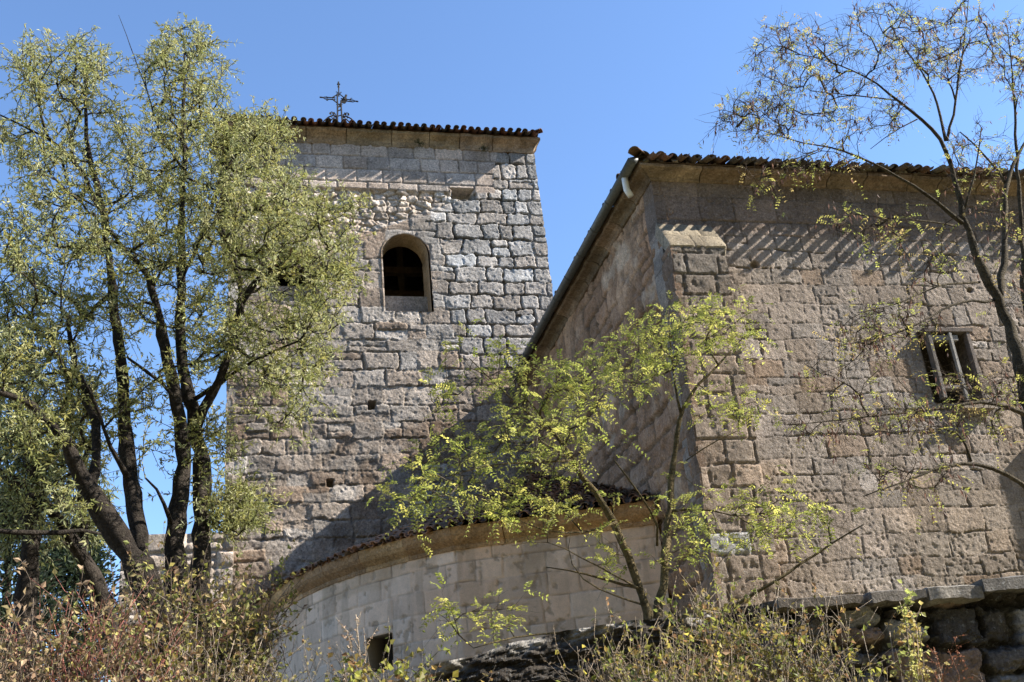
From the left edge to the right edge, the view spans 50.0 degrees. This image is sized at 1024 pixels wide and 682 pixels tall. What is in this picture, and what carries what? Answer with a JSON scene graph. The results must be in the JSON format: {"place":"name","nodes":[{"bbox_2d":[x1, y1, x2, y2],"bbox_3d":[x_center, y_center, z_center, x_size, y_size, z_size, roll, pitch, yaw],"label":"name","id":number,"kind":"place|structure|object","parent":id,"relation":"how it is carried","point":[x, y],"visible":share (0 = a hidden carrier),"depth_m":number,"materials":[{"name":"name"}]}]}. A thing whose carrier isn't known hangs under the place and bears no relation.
{"place":"outdoors","nodes":[
{"label":"outdoors","id":0,"kind":"place"},
{"bbox_2d":[0,0,1023,681],"label":"sky","id":1,"kind":"structure","parent":0,"point":[600,79],"materials":[{"name":"blue"}]},
{"bbox_3d":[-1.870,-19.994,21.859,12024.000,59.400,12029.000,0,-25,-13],"label":"ground","id":2,"kind":"structure","parent":0,"visible":0},
{"bbox_2d":[0,502,100,681],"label":"juniper","id":3,"kind":"object","parent":2,"relation":"on","point":[7,589],"visible":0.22,"depth_m":13.89,"materials":[{"name":"green plant"}]},
{"bbox_2d":[0,189,144,681],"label":"almond tree","id":4,"kind":"object","parent":2,"relation":"on","point":[31,555],"visible":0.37,"depth_m":11.55,"materials":[{"name":"green plant"}]},
{"bbox_2d":[8,518,140,681],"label":"juniper","id":5,"kind":"object","parent":2,"relation":"on","point":[97,560],"visible":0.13,"depth_m":14.81,"materials":[{"name":"green plant"}]},
{"bbox_2d":[0,554,170,681],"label":"bramble bush","id":6,"kind":"object","parent":2,"relation":"on","point":[10,675],"visible":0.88,"depth_m":6.69,"materials":[{"name":"brown plant"}]},
{"bbox_2d":[0,566,233,681],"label":"bramble bush","id":7,"kind":"object","parent":2,"relation":"on","point":[87,674],"visible":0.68,"depth_m":7.07,"materials":[{"name":"brown plant"}]},
{"bbox_2d":[51,521,281,681],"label":"bramble bush","id":8,"kind":"object","parent":2,"relation":"on","point":[176,619],"visible":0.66,"depth_m":8.21,"materials":[{"name":"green plant"}]},
{"bbox_2d":[118,532,233,680],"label":"stone wall","id":9,"kind":"structure","parent":2,"relation":"on","point":[155,554],"depth_m":22.07,"materials":[{"name":"grey stone"}]},
{"bbox_2d":[0,12,376,678],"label":"almond tree","id":10,"kind":"object","parent":2,"relation":"on","point":[188,434],"visible":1,"depth_m":11.54,"materials":[{"name":"green plant"}]},
{"bbox_2d":[98,592,302,681],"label":"bramble bush","id":11,"kind":"object","parent":2,"relation":"on","point":[183,663],"visible":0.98,"depth_m":6.99,"materials":[{"name":"green plant"}]},
{"bbox_2d":[155,539,312,681],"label":"bramble bush","id":12,"kind":"object","parent":2,"relation":"on","point":[252,636],"visible":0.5,"depth_m":8.93,"materials":[{"name":"green plant"}]},
{"bbox_2d":[231,608,357,681],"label":"bush","id":13,"kind":"object","parent":2,"relation":"on","point":[271,664],"visible":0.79,"depth_m":6.97,"materials":[{"name":"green plant"}]},
{"bbox_2d":[258,626,336,681],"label":"bush","id":14,"kind":"object","parent":2,"relation":"on","point":[307,663],"visible":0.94,"depth_m":6.59,"materials":[{"name":"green plant"}]},
{"bbox_2d":[336,618,354,677],"bbox_3d":[-0.867,2.393,6.384,0.410,1.479,0.420,6,-26,-24],"label":"weed","id":15,"kind":"object","parent":2,"relation":"on","point":[345,630],"visible":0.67,"depth_m":6.52,"materials":[{"name":"beige plant"}]},
{"bbox_2d":[332,611,377,681],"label":"weed","id":16,"kind":"object","parent":2,"relation":"on","point":[356,630],"visible":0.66,"depth_m":6.55,"materials":[{"name":"beige plant"}]},
{"bbox_2d":[302,616,458,681],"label":"bush","id":17,"kind":"object","parent":2,"relation":"on","point":[357,676],"visible":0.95,"depth_m":6.23,"materials":[{"name":"green plant"}]},
{"bbox_2d":[216,112,552,678],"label":"bell tower","id":18,"kind":"structure","parent":2,"relation":"on","point":[454,220],"depth_m":25.59,"materials":[{"name":"stone"}]},
{"bbox_2d":[320,81,357,122],"bbox_3d":[-4.364,-6.025,27.712,0.972,1.261,0.060,0,-25,-13],"label":"iron cross","id":19,"kind":"object","parent":18,"relation":"on","point":[344,100],"visible":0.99,"depth_m":27.67,"materials":[{"name":"grey metal"}]},
{"bbox_2d":[414,138,423,147],"bbox_3d":[-2.336,-4.967,27.567,0.306,0.315,0.086,0,-25,-13],"label":"weed","id":20,"kind":"object","parent":18,"relation":"on","point":[418,141],"visible":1,"depth_m":27.57,"materials":[{"name":"green plant"}]},
{"bbox_2d":[478,144,488,153],"bbox_3d":[-0.711,-4.897,27.907,0.337,0.351,0.095,0,-25,-13],"label":"weed","id":21,"kind":"object","parent":18,"relation":"on","point":[483,148],"visible":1,"depth_m":27.92,"materials":[{"name":"green plant"}]},
{"bbox_2d":[347,646,495,681],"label":"bush","id":22,"kind":"object","parent":2,"relation":"on","point":[421,673],"visible":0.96,"depth_m":6.10,"materials":[{"name":"green plant"}]},
{"bbox_2d":[249,471,669,681],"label":"apse","id":23,"kind":"structure","parent":2,"relation":"on","point":[378,580],"depth_m":17.44,"materials":[{"name":"stone"}]},
{"bbox_2d":[367,632,393,671],"bbox_3d":[-2.016,5.105,17.922,0.579,0.560,0.400,-22,-29,32],"label":"window","id":24,"kind":"structure","parent":23,"relation":"in","point":[375,651],"depth_m":18.10,"materials":[{"name":"stone"}]},
{"bbox_2d":[543,625,628,681],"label":"weed","id":25,"kind":"object","parent":2,"relation":"on","point":[583,661],"visible":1,"depth_m":6.86,"materials":[{"name":"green plant"}]},
{"bbox_2d":[365,284,864,653],"bbox_3d":[0.884,1.039,10.527,5.002,4.411,2.239,3,-25,-18],"label":"locust tree","id":26,"kind":"object","parent":2,"relation":"on","point":[555,389],"visible":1,"depth_m":10.21,"materials":[{"name":"green plant"}]},
{"bbox_2d":[553,597,718,681],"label":"bush","id":27,"kind":"object","parent":2,"relation":"on","point":[617,662],"visible":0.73,"depth_m":7.45,"materials":[{"name":"green plant"}]},
{"bbox_2d":[595,601,762,681],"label":"bush","id":28,"kind":"object","parent":2,"relation":"on","point":[664,677],"visible":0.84,"depth_m":6.71,"materials":[{"name":"green plant"}]},
{"bbox_2d":[414,575,1023,681],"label":"retaining wall","id":29,"kind":"structure","parent":2,"relation":"on","point":[985,617],"depth_m":8.64,"materials":[{"name":"stone"}]},
{"bbox_2d":[645,547,796,681],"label":"bush","id":30,"kind":"object","parent":2,"relation":"on","point":[737,625],"visible":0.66,"depth_m":7.87,"materials":[{"name":"green plant"}]},
{"bbox_2d":[656,613,837,681],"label":"bush","id":31,"kind":"object","parent":2,"relation":"on","point":[728,668],"visible":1,"depth_m":6.38,"materials":[{"name":"green plant"}]},
{"bbox_2d":[508,146,1023,614],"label":"church nave","id":32,"kind":"structure","parent":2,"relation":"on","point":[663,224],"depth_m":17.02,"materials":[{"name":"stone"}]},
{"bbox_2d":[916,327,996,411],"bbox_3d":[6.873,0.542,17.378,0.944,1.384,0.716,0,-25,-13],"label":"window","id":33,"kind":"structure","parent":32,"relation":"in","point":[959,340],"depth_m":17.40,"materials":[{"name":"metal"}]},
{"bbox_2d":[722,575,878,681],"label":"bush","id":34,"kind":"object","parent":2,"relation":"on","point":[792,677],"visible":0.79,"depth_m":7.59,"materials":[{"name":"green plant"}]},
{"bbox_2d":[763,580,906,681],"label":"bush","id":35,"kind":"object","parent":2,"relation":"on","point":[850,650],"visible":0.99,"depth_m":7.43,"materials":[{"name":"green plant"}]},
{"bbox_2d":[698,0,1023,534],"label":"locust tree","id":36,"kind":"object","parent":2,"relation":"on","point":[1013,341],"visible":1,"depth_m":11.23,"materials":[{"name":"green plant"}]},
{"bbox_2d":[792,646,941,681],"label":"bush","id":37,"kind":"object","parent":2,"relation":"on","point":[877,666],"visible":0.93,"depth_m":6.82,"materials":[{"name":"green plant"}]},
{"bbox_2d":[880,580,949,681],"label":"sapling","id":38,"kind":"object","parent":2,"relation":"on","point":[914,660],"visible":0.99,"depth_m":7.14,"materials":[{"name":"green plant"}]},
{"bbox_2d":[921,634,973,681],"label":"weed","id":39,"kind":"object","parent":2,"relation":"on","point":[955,664],"visible":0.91,"depth_m":7.12,"materials":[{"name":"brown plant"}]}
]}

